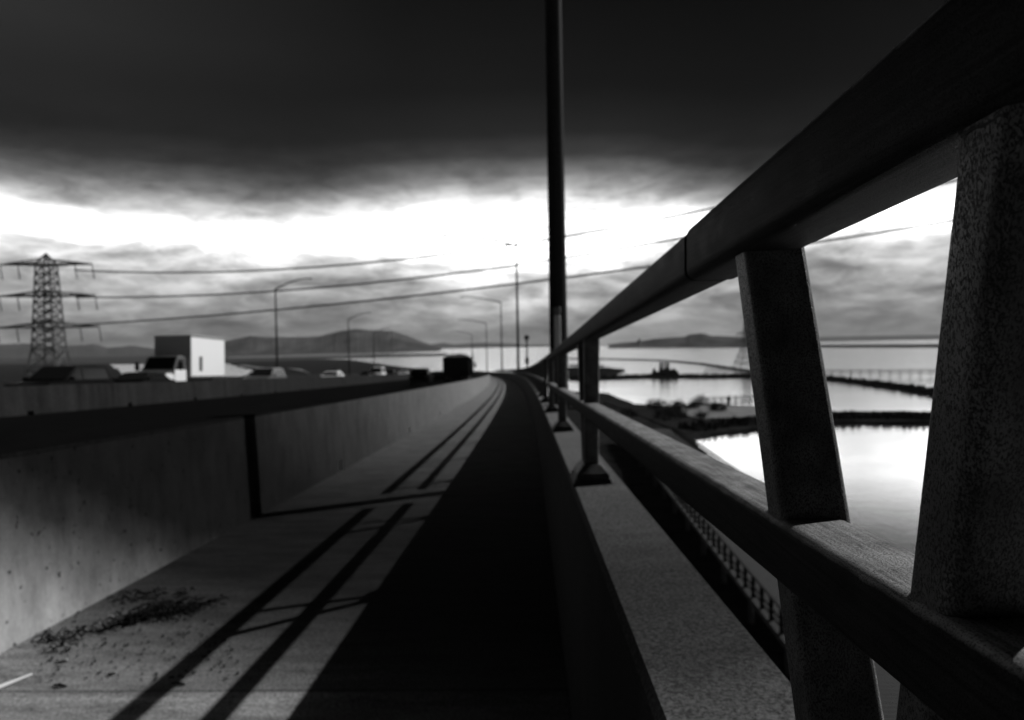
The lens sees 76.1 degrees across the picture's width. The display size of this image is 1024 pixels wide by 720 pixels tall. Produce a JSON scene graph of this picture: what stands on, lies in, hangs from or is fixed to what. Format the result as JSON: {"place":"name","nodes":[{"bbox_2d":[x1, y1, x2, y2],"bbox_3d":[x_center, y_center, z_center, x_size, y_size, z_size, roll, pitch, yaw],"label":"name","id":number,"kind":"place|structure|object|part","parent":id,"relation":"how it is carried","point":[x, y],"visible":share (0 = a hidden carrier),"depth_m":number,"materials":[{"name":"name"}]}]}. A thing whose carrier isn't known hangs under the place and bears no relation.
{"place":"outdoors","nodes":[
{"label":"outdoors","id":0,"kind":"place"},
{"bbox_2d":[0,364,120,380],"bbox_3d":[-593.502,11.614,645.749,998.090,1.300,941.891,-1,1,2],"label":"shore","id":1,"kind":"structure","parent":0,"point":[12,372],"depth_m":574.97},
{"bbox_2d":[0,343,154,356],"bbox_3d":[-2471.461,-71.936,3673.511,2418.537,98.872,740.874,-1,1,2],"label":"hills","id":2,"kind":"structure","parent":0,"point":[15,350],"depth_m":3425.65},
{"bbox_2d":[0,351,422,359],"bbox_3d":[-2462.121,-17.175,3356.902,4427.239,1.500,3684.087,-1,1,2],"label":"shore","id":3,"kind":"structure","parent":0,"point":[98,357],"depth_m":2015.16,"materials":[{"name":"grey soil"}]},
{"bbox_2d":[0,354,447,363],"bbox_3d":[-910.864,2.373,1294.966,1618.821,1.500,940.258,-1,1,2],"label":"shore flats","id":4,"kind":"structure","parent":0,"point":[110,361],"depth_m":1103.97,"materials":[{"name":"grey soil"}]},
{"bbox_2d":[0,372,478,470],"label":"road","id":5,"kind":"structure","parent":0,"point":[19,430],"depth_m":23.05,"materials":[{"name":"grey asphalt"}]},
{"bbox_2d":[3,365,114,385],"bbox_3d":[-19.663,1.108,28.558,2.240,1.760,4.780,-1,-1,0],"label":"suv","id":6,"kind":"object","parent":5,"relation":"on","point":[65,375],"visible":0.22,"depth_m":28.19,"materials":[{"name":"black paint"}]},
{"bbox_3d":[-18.892,0.589,28.255,0.130,0.480,0.850,-1,-1,0],"label":"window","id":7,"kind":"part","parent":6,"relation":"part of","materials":[{"name":"grey glass"}]},
{"bbox_3d":[-18.880,0.613,29.655,0.130,0.480,1.750,-1,-1,0],"label":"window","id":8,"kind":"part","parent":6,"relation":"part of","materials":[{"name":"grey glass"}]},
{"bbox_2d":[112,372,175,382],"bbox_3d":[-21.409,1.413,37.637,2.240,1.460,4.780,-1,-1,0],"label":"car","id":9,"kind":"object","parent":5,"relation":"on","point":[129,377],"visible":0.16,"depth_m":37.03,"materials":[{"name":"black paint"}]},
{"bbox_3d":[-20.629,0.969,38.437,0.113,0.290,1.150,-1,-1,0],"label":"window","id":10,"kind":"part","parent":9,"relation":"part of","materials":[{"name":"black glass"}]},
{"bbox_2d":[135,335,224,380],"bbox_3d":[-22.982,0.300,45.313,3.100,3.950,8.420,-1,-1,0],"label":"box truck","id":11,"kind":"object","parent":5,"relation":"on","point":[180,357],"visible":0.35,"depth_m":44.35,"materials":[{"name":"white paint"}]},
{"bbox_3d":[-21.903,1.046,42.678,0.030,0.830,2.630,-1,-1,0],"label":"door","id":12,"kind":"part","parent":11,"relation":"part of","materials":[{"name":"white paint"}]},
{"bbox_3d":[-21.977,0.272,43.251,0.083,0.700,1.150,-1,-1,0],"label":"window","id":13,"kind":"part","parent":11,"relation":"part of","materials":[{"name":"grey glass"}]},
{"bbox_2d":[0,373,359,385],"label":"parapet","id":14,"kind":"structure","parent":5,"relation":"on","point":[2,383],"depth_m":86.51,"materials":[{"name":"concrete"}]},
{"bbox_2d":[0,373,409,416],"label":"median barrier","id":15,"kind":"object","parent":5,"relation":"on","point":[26,400],"visible":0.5,"depth_m":29.19,"materials":[{"name":"concrete"}]},
{"bbox_2d":[243,368,286,378],"bbox_3d":[-19.037,1.472,50.467,2.240,1.760,4.780,-1,-1,0],"label":"suv","id":16,"kind":"object","parent":5,"relation":"on","point":[259,373],"visible":0.27,"depth_m":49.96,"materials":[{"name":"grey paint"}]},
{"bbox_3d":[-18.270,0.977,51.576,0.130,0.480,1.750,-1,-1,0],"label":"window","id":17,"kind":"part","parent":16,"relation":"part of","materials":[{"name":"grey glass"}]},
{"bbox_2d":[275,278,312,367],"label":"street lamp","id":18,"kind":"object","parent":5,"relation":"on","point":[276,318],"visible":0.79,"depth_m":102.21,"materials":[{"name":"metal"}]},
{"bbox_2d":[320,369,341,376],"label":"suv","id":19,"kind":"object","parent":5,"relation":"on","point":[332,370],"visible":0.08,"depth_m":85.22,"materials":[{"name":"black paint"}]},
{"bbox_2d":[320,371,343,376],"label":"car","id":20,"kind":"object","parent":5,"relation":"on","point":[332,373],"visible":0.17,"depth_m":69.95,"materials":[{"name":"white paint"}]},
{"bbox_2d":[348,313,369,375],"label":"street lamp","id":21,"kind":"object","parent":5,"relation":"on","point":[348,342],"visible":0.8,"depth_m":163.59,"materials":[{"name":"metal"}]},
{"bbox_2d":[359,371,370,374],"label":"car","id":22,"kind":"object","parent":5,"relation":"on","point":[365,373],"visible":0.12,"depth_m":109.91,"materials":[{"name":"black paint"}]},
{"bbox_2d":[369,367,385,374],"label":"van","id":23,"kind":"object","parent":5,"relation":"on","point":[378,371],"visible":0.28,"depth_m":98.20,"materials":[{"name":"white paint"}]},
{"bbox_2d":[373,328,389,366],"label":"street lamp","id":24,"kind":"object","parent":5,"relation":"on","point":[373,342],"visible":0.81,"depth_m":224.66,"materials":[{"name":"metal"}]},
{"bbox_2d":[385,369,395,373],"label":"suv","id":25,"kind":"object","parent":5,"relation":"on","point":[390,371],"visible":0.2,"depth_m":116.42,"materials":[{"name":"black paint"}]},
{"bbox_2d":[409,368,433,385],"bbox_3d":[-8.950,1.681,64.894,2.240,1.760,4.780,-1,-1,-1],"label":"suv","id":26,"kind":"object","parent":5,"relation":"on","point":[420,375],"visible":0.89,"depth_m":62.72,"materials":[{"name":"black paint"}]},
{"bbox_3d":[-8.924,1.140,62.809,1.506,0.488,0.215,-1,-1,-1],"label":"rear window","id":27,"kind":"part","parent":26,"relation":"part of","materials":[{"name":"black glass"}]},
{"bbox_2d":[433,371,444,382],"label":"car","id":28,"kind":"object","parent":5,"relation":"on","point":[438,376],"visible":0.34,"depth_m":81.53,"materials":[{"name":"black paint"}]},
{"bbox_2d":[443,353,475,381],"bbox_3d":[-5.392,0.905,66.610,3.200,3.350,8.030,-1,-1,-1],"label":"dump truck","id":29,"kind":"object","parent":5,"relation":"on","point":[459,366],"visible":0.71,"depth_m":62.67,"materials":[{"name":"black paint"}]},
{"bbox_2d":[237,365,262,367],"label":"dirt track","id":30,"kind":"structure","parent":0,"point":[248,366],"depth_m":580.86,"materials":[{"name":"grey soil"}]},
{"bbox_2d":[0,375,570,719],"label":"path","id":31,"kind":"structure","parent":0,"point":[409,576],"depth_m":3.94,"materials":[{"name":"concrete"}]},
{"bbox_2d":[0,673,31,688],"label":"stick","id":32,"kind":"object","parent":31,"relation":"on","point":[3,685],"visible":1,"depth_m":3.07,"materials":[{"name":"white"}]},
{"bbox_2d":[53,683,66,686],"bbox_3d":[-2.108,1.514,3.049,0.072,0.017,0.014,-1,1,15],"label":"twig","id":33,"kind":"object","parent":31,"relation":"on","point":[60,684],"visible":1,"depth_m":3.04,"materials":[{"name":"black wood"}]},
{"bbox_2d":[60,658,68,662],"bbox_3d":[-2.267,1.520,3.312,0.039,0.022,0.024,-1,1,2],"label":"pebble","id":34,"kind":"object","parent":31,"relation":"on","point":[63,660],"visible":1,"depth_m":3.31,"materials":[{"name":"grey stone"}]},
{"bbox_2d":[31,586,238,681],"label":"leaf litter","id":35,"kind":"object","parent":31,"relation":"on","point":[132,618],"visible":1,"depth_m":3.85,"materials":[{"name":"black plant"}]},
{"bbox_2d":[171,681,184,685],"bbox_3d":[-1.556,1.505,3.047,0.072,0.017,0.014,-1,1,15],"label":"twig","id":36,"kind":"object","parent":31,"relation":"on","point":[178,683],"visible":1,"depth_m":3.04,"materials":[{"name":"black wood"}]},
{"bbox_2d":[0,371,489,653],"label":"concrete barrier","id":37,"kind":"object","parent":31,"relation":"on","point":[86,521],"visible":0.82,"depth_m":4.89,"materials":[{"name":"grey concrete"}]},
{"bbox_2d":[476,371,794,719],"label":"parapet","id":38,"kind":"structure","parent":31,"relation":"on","point":[652,627],"depth_m":1.41,"materials":[{"name":"concrete"}]},
{"bbox_2d":[458,319,487,370],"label":"street lamp","id":39,"kind":"object","parent":38,"relation":"on","point":[486,339],"visible":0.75,"depth_m":200.50,"materials":[{"name":"metal"}]},
{"bbox_2d":[441,235,519,368],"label":"street lamp","id":40,"kind":"object","parent":38,"relation":"on","point":[517,329],"visible":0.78,"depth_m":74.94,"materials":[{"name":"metal"}]},
{"bbox_2d":[461,296,502,368],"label":"street lamp","id":41,"kind":"object","parent":38,"relation":"on","point":[501,327],"visible":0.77,"depth_m":137.82,"materials":[{"name":"metal"}]},
{"bbox_2d":[495,357,548,402],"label":"steel railing","id":42,"kind":"object","parent":38,"relation":"on","point":[535,375],"visible":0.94,"depth_m":13.90,"materials":[{"name":"grey metal"}]},
{"bbox_2d":[524,335,528,366],"bbox_3d":[1.075,-0.268,47.003,0.370,3.070,0.260,-1,1,2],"label":"call box mast","id":43,"kind":"object","parent":38,"relation":"on","point":[526,337],"visible":0.94,"depth_m":46.92,"materials":[{"name":"metal"}]},
{"bbox_2d":[545,0,574,409],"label":"street lamp","id":44,"kind":"object","parent":38,"relation":"on","point":[556,215],"visible":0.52,"depth_m":8.56,"materials":[{"name":"metal"}]},
{"bbox_2d":[544,0,1023,719],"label":"steel railing","id":45,"kind":"object","parent":38,"relation":"on","point":[934,624],"visible":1,"depth_m":0.40,"materials":[{"name":"black"}]},
{"bbox_2d":[288,368,309,373],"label":"dirt track","id":46,"kind":"structure","parent":0,"point":[301,370],"depth_m":469.39,"materials":[{"name":"grey soil"}]},
{"bbox_2d":[228,353,392,357],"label":"salt flats","id":47,"kind":"structure","parent":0,"point":[307,355],"depth_m":1421.75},
{"bbox_2d":[226,359,411,374],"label":"shore","id":48,"kind":"structure","parent":0,"point":[318,366],"depth_m":572.38,"materials":[{"name":"grey soil"}]},
{"bbox_2d":[224,329,440,354],"bbox_3d":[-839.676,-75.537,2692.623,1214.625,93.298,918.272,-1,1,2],"label":"hills","id":49,"kind":"structure","parent":0,"point":[360,340],"depth_m":2375.14,"materials":[{"name":"grey plant"}]},
{"bbox_2d":[0,0,956,347],"label":"sky","id":50,"kind":"structure","parent":0,"point":[136,135],"materials":[{"name":"grey"}]},
{"bbox_2d":[57,339,938,553],"bbox_3d":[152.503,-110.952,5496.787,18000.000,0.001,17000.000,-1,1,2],"label":"water","id":51,"kind":"structure","parent":0,"point":[882,466],"depth_m":195.16,"materials":[{"name":"white liquid"}]},
{"bbox_2d":[0,253,101,376],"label":"power pylon","id":52,"kind":"object","parent":51,"relation":"in","point":[44,292],"visible":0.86,"depth_m":131.94,"materials":[{"name":"grey metal"}]},
{"bbox_2d":[74,207,713,272],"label":"power line","id":53,"kind":"object","parent":52,"relation":"hanging from","point":[657,219],"visible":0.71,"depth_m":111.82,"materials":[{"name":"grey metal"}]},
{"bbox_2d":[76,220,952,325],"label":"power line","id":54,"kind":"object","parent":52,"relation":"hanging from","point":[879,232],"visible":0.79,"depth_m":109.99,"materials":[{"name":"grey metal"}]},
{"bbox_2d":[75,179,956,297],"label":"power line","id":55,"kind":"object","parent":52,"relation":"hanging from","point":[678,238],"visible":0.73,"depth_m":112.36,"materials":[{"name":"grey metal"}]},
{"bbox_2d":[568,367,624,379],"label":"marsh point","id":56,"kind":"structure","parent":51,"relation":"on","point":[573,372],"depth_m":340.64,"materials":[{"name":"plant"}]},
{"bbox_2d":[568,358,749,371],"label":"old levee","id":57,"kind":"structure","parent":51,"relation":"in","point":[717,366],"depth_m":499.70,"materials":[{"name":"grey soil"}]},
{"bbox_2d":[574,372,750,379],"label":"reed island","id":58,"kind":"structure","parent":51,"relation":"on","point":[697,375],"depth_m":294.28,"materials":[{"name":"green plant"}]},
{"bbox_2d":[652,367,678,376],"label":"reed mound","id":59,"kind":"object","parent":51,"relation":"in","point":[670,373],"visible":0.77,"depth_m":301.55,"materials":[{"name":"plant"}]},
{"bbox_2d":[659,363,669,369],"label":"lattice platform","id":60,"kind":"structure","parent":59,"relation":"on","point":[661,367],"depth_m":303.91,"materials":[{"name":"grey metal"}]},
{"bbox_2d":[704,369,749,373],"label":"boardwalk","id":61,"kind":"structure","parent":51,"relation":"in","point":[716,370],"depth_m":313.06,"materials":[{"name":"grey wood"}]},
{"bbox_2d":[702,395,753,405],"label":"boardwalk","id":62,"kind":"structure","parent":51,"relation":"in","point":[734,399],"depth_m":162.59,"materials":[{"name":"grey wood"}]},
{"bbox_2d":[732,323,748,368],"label":"power pylon","id":63,"kind":"object","parent":51,"relation":"in","point":[743,342],"visible":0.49,"depth_m":385.76,"materials":[{"name":"grey metal"}]},
{"bbox_2d":[640,422,899,719],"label":"fishing pier","id":64,"kind":"structure","parent":51,"relation":"in","point":[756,583],"depth_m":37.48,"materials":[{"name":"black"}]},
{"bbox_2d":[644,344,938,347],"bbox_3d":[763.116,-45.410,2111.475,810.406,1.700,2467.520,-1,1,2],"label":"spit","id":65,"kind":"structure","parent":51,"relation":"on","point":[885,346],"depth_m":1439.80,"materials":[{"name":"grey soil"}]},
{"bbox_2d":[826,375,933,395],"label":"levee","id":66,"kind":"structure","parent":51,"relation":"on","point":[919,389],"depth_m":213.58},
{"bbox_2d":[825,369,935,377],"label":"trestle","id":67,"kind":"object","parent":51,"relation":"in","point":[841,371],"visible":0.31,"depth_m":270.41,"materials":[{"name":"wood"}]},
{"bbox_2d":[430,343,608,348],"bbox_3d":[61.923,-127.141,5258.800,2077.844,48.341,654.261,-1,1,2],"label":"hills","id":68,"kind":"structure","parent":0,"point":[470,345],"depth_m":5051.56,"materials":[{"name":"grey plant"}]},
{"bbox_2d":[604,397,692,434],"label":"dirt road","id":69,"kind":"structure","parent":0,"point":[647,414],"depth_m":139.49,"materials":[{"name":"soil"}]},
{"bbox_2d":[608,333,746,347],"bbox_3d":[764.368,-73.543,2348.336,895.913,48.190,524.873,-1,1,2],"label":"peninsula hills","id":70,"kind":"structure","parent":0,"point":[697,340],"depth_m":2180.25,"materials":[{"name":"grey plant"}]},
{"bbox_2d":[567,391,929,682],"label":"shore","id":71,"kind":"structure","parent":0,"point":[630,472],"depth_m":62.35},
{"bbox_2d":[621,407,638,416],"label":"shrub","id":72,"kind":"object","parent":71,"relation":"on","point":[628,412],"visible":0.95,"depth_m":137.22,"materials":[{"name":"grey plant"}]},
{"bbox_2d":[645,397,667,409],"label":"shrub","id":73,"kind":"object","parent":71,"relation":"on","point":[657,403],"visible":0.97,"depth_m":150.82,"materials":[{"name":"grey plant"}]},
{"bbox_2d":[652,401,686,420],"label":"shrub","id":74,"kind":"object","parent":71,"relation":"on","point":[667,413],"visible":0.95,"depth_m":129.47,"materials":[{"name":"grey plant"}]},
{"bbox_2d":[682,405,755,418],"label":"pale clearing","id":75,"kind":"structure","parent":71,"relation":"on","point":[737,411],"depth_m":141.65,"materials":[{"name":"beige soil"}]},
{"bbox_2d":[664,398,687,408],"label":"shrub","id":76,"kind":"object","parent":75,"relation":"on","point":[676,403],"visible":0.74,"depth_m":151.51,"materials":[{"name":"grey plant"}]},
{"bbox_2d":[685,399,699,409],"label":"shrub","id":77,"kind":"object","parent":75,"relation":"on","point":[690,405],"visible":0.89,"depth_m":149.26,"materials":[{"name":"grey plant"}]},
{"bbox_2d":[688,393,711,405],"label":"shrub","id":78,"kind":"object","parent":75,"relation":"on","point":[701,400],"visible":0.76,"depth_m":156.75,"materials":[{"name":"grey plant"}]},
{"bbox_2d":[691,409,709,419],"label":"shrub","id":79,"kind":"object","parent":75,"relation":"on","point":[700,415],"visible":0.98,"depth_m":130.01,"materials":[{"name":"grey plant"}]},
{"bbox_2d":[707,402,726,411],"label":"shrub","id":80,"kind":"object","parent":75,"relation":"on","point":[715,406],"visible":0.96,"depth_m":143.00,"materials":[{"name":"grey plant"}]},
{"bbox_2d":[677,409,930,430],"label":"scrub bank","id":81,"kind":"structure","parent":71,"relation":"on","point":[733,421],"depth_m":124.16,"materials":[{"name":"plant"}]},
{"bbox_2d":[820,335,939,340],"bbox_3d":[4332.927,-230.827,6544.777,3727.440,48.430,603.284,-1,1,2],"label":"distant ridge","id":82,"kind":"structure","parent":0,"point":[899,337],"depth_m":6374.46,"materials":[{"name":"grey plant"}]}
]}

